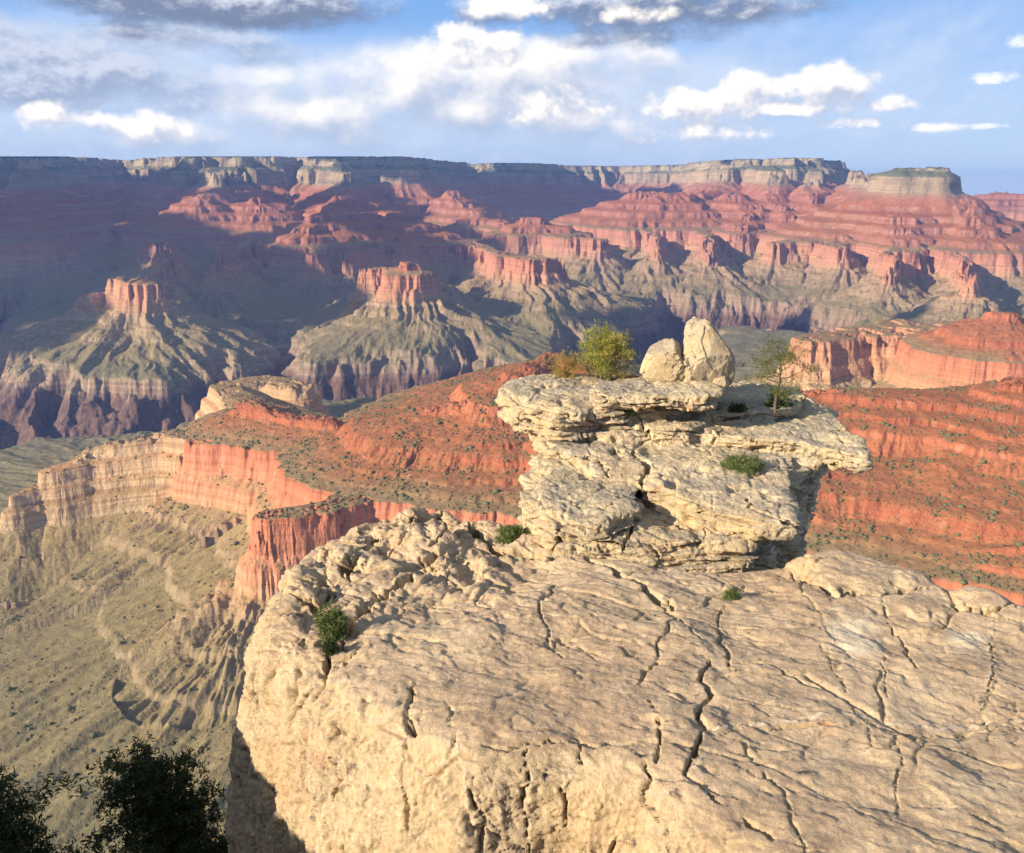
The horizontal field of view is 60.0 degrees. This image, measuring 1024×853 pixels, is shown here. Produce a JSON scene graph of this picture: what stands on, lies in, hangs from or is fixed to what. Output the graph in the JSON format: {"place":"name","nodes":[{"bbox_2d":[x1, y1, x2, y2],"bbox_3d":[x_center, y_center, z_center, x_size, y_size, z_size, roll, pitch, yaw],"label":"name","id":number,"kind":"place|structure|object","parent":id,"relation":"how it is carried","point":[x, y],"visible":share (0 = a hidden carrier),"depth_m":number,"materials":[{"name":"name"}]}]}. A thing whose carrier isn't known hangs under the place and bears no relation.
{"place":"outdoors","nodes":[
{"label":"outdoors","id":0,"kind":"place"},
{"bbox_2d":[0,156,1023,502],"bbox_3d":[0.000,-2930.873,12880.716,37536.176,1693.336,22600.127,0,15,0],"label":"canyon terrain","id":1,"kind":"structure","parent":0,"point":[144,296],"depth_m":6280.56,"materials":[{"name":"red stone"}]},
{"bbox_2d":[0,351,1023,852],"bbox_3d":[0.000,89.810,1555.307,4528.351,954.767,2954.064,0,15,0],"label":"canyon slopes","id":2,"kind":"structure","parent":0,"point":[60,535],"depth_m":1798.51,"materials":[{"name":"red stone"}]},
{"bbox_2d":[0,764,100,852],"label":"juniper tree","id":3,"kind":"object","parent":2,"relation":"on","point":[16,836],"visible":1,"depth_m":11.44,"materials":[{"name":"green plant"}]},
{"bbox_2d":[79,730,228,852],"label":"juniper tree","id":4,"kind":"object","parent":2,"relation":"on","point":[165,801],"visible":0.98,"depth_m":12.35,"materials":[{"name":"green plant"}]},
{"bbox_2d":[0,351,1023,852],"bbox_3d":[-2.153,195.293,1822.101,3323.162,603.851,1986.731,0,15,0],"label":"scrub","id":5,"kind":"object","parent":2,"relation":"on","point":[404,497],"visible":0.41,"depth_m":1785.14,"materials":[{"name":"green plant"}]},
{"bbox_2d":[0,0,1023,195],"label":"sky","id":6,"kind":"structure","parent":0,"point":[870,86],"materials":[{"name":"blue"}]},
{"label":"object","id":7,"kind":"structure","parent":0,"visible":0},
{"bbox_2d":[224,506,1023,852],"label":"rock ledge","id":8,"kind":"object","parent":7,"relation":"on","point":[476,688],"visible":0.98,"depth_m":8.64,"materials":[{"name":"stone"}]},
{"bbox_2d":[318,637,342,667],"bbox_3d":[-1.935,2.400,9.445,0.284,0.359,0.227,12,19,37],"label":"shrub","id":9,"kind":"object","parent":8,"relation":"on","point":[330,647],"visible":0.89,"depth_m":9.41,"materials":[{"name":"green plant"}]},
{"bbox_2d":[310,603,352,647],"bbox_3d":[-1.975,2.194,9.740,0.433,0.602,0.386,-7,17,-24],"label":"shrub","id":10,"kind":"object","parent":8,"relation":"on","point":[330,623],"visible":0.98,"depth_m":9.67,"materials":[{"name":"green plant"}]},
{"bbox_2d":[494,523,530,543],"bbox_3d":[0.038,1.540,12.568,0.679,0.370,0.462,0,15,0],"label":"shrub","id":11,"kind":"object","parent":8,"relation":"on","point":[513,536],"visible":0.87,"depth_m":12.51,"materials":[{"name":"green plant"}]},
{"bbox_2d":[495,373,873,573],"bbox_3d":[3.019,1.832,15.267,6.644,5.348,7.698,0,15,0],"label":"rock outcrop","id":12,"kind":"object","parent":8,"relation":"on","point":[653,483],"visible":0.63,"depth_m":13.39,"materials":[{"name":"stone"}]},
{"bbox_2d":[544,347,585,378],"bbox_3d":[0.975,-1.082,15.823,0.649,0.706,0.651,10,18,34],"label":"shrub","id":13,"kind":"object","parent":12,"relation":"on","point":[562,373],"visible":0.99,"depth_m":15.78,"materials":[{"name":"yellow plant"}]},
{"bbox_2d":[569,318,640,380],"bbox_3d":[1.623,-1.327,15.668,1.361,1.192,1.210,0,15,0],"label":"shrub","id":14,"kind":"object","parent":12,"relation":"on","point":[606,342],"visible":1,"depth_m":15.59,"materials":[{"name":"green plant"}]},
{"bbox_2d":[611,364,641,377],"bbox_3d":[2.231,-0.981,16.061,0.915,0.288,0.776,0,15,0],"label":"boulder","id":15,"kind":"object","parent":12,"relation":"on","point":[632,370],"visible":0.44,"depth_m":15.82,"materials":[{"name":"stone"}]},
{"bbox_2d":[623,409,635,417],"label":"shrub","id":16,"kind":"object","parent":12,"relation":"on","point":[629,413],"visible":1,"depth_m":14.07,"materials":[{"name":"green plant"}]},
{"bbox_2d":[640,338,685,381],"bbox_3d":[2.540,-1.096,15.030,0.777,0.810,0.810,0,15,0],"label":"boulder","id":17,"kind":"object","parent":12,"relation":"on","point":[663,360],"visible":0.91,"depth_m":14.74,"materials":[{"name":"stone"}]},
{"bbox_2d":[682,316,734,384],"bbox_3d":[3.268,-1.195,14.957,1.016,1.284,0.829,0,15,0],"label":"boulder","id":18,"kind":"object","parent":12,"relation":"on","point":[708,356],"visible":0.73,"depth_m":14.69,"materials":[{"name":"stone"}]},
{"bbox_2d":[713,376,729,395],"bbox_3d":[3.486,-0.677,14.816,0.291,0.351,0.259,0,15,0],"label":"boulder","id":19,"kind":"object","parent":12,"relation":"on","point":[723,382],"visible":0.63,"depth_m":14.73,"materials":[{"name":"stone"}]},
{"bbox_2d":[726,401,753,414],"bbox_3d":[3.755,-0.295,14.669,0.464,0.273,0.376,0,15,0],"label":"shrub","id":20,"kind":"object","parent":12,"relation":"on","point":[739,407],"visible":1,"depth_m":14.61,"materials":[{"name":"green plant"}]},
{"bbox_2d":[717,450,765,475],"bbox_3d":[3.420,0.556,13.146,0.751,0.389,0.650,0,15,0],"label":"shrub","id":21,"kind":"object","parent":12,"relation":"on","point":[755,462],"visible":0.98,"depth_m":13.07,"materials":[{"name":"green plant"}]},
{"bbox_2d":[762,389,796,417],"bbox_3d":[4.518,-0.394,15.024,0.536,0.495,0.525,12,19,38],"label":"juniper bush","id":22,"kind":"object","parent":12,"relation":"on","point":[770,401],"visible":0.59,"depth_m":14.95,"materials":[{"name":"green plant"}]},
{"bbox_2d":[738,332,822,412],"bbox_3d":[4.397,-0.892,14.576,1.396,1.323,1.149,9,17,30],"label":"pine tree","id":23,"kind":"object","parent":12,"relation":"on","point":[781,359],"visible":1,"depth_m":14.43,"materials":[{"name":"green plant"}]},
{"bbox_2d":[721,585,743,600],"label":"shrub","id":24,"kind":"object","parent":8,"relation":"on","point":[731,594],"visible":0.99,"depth_m":10.49,"materials":[{"name":"green plant"}]}
]}

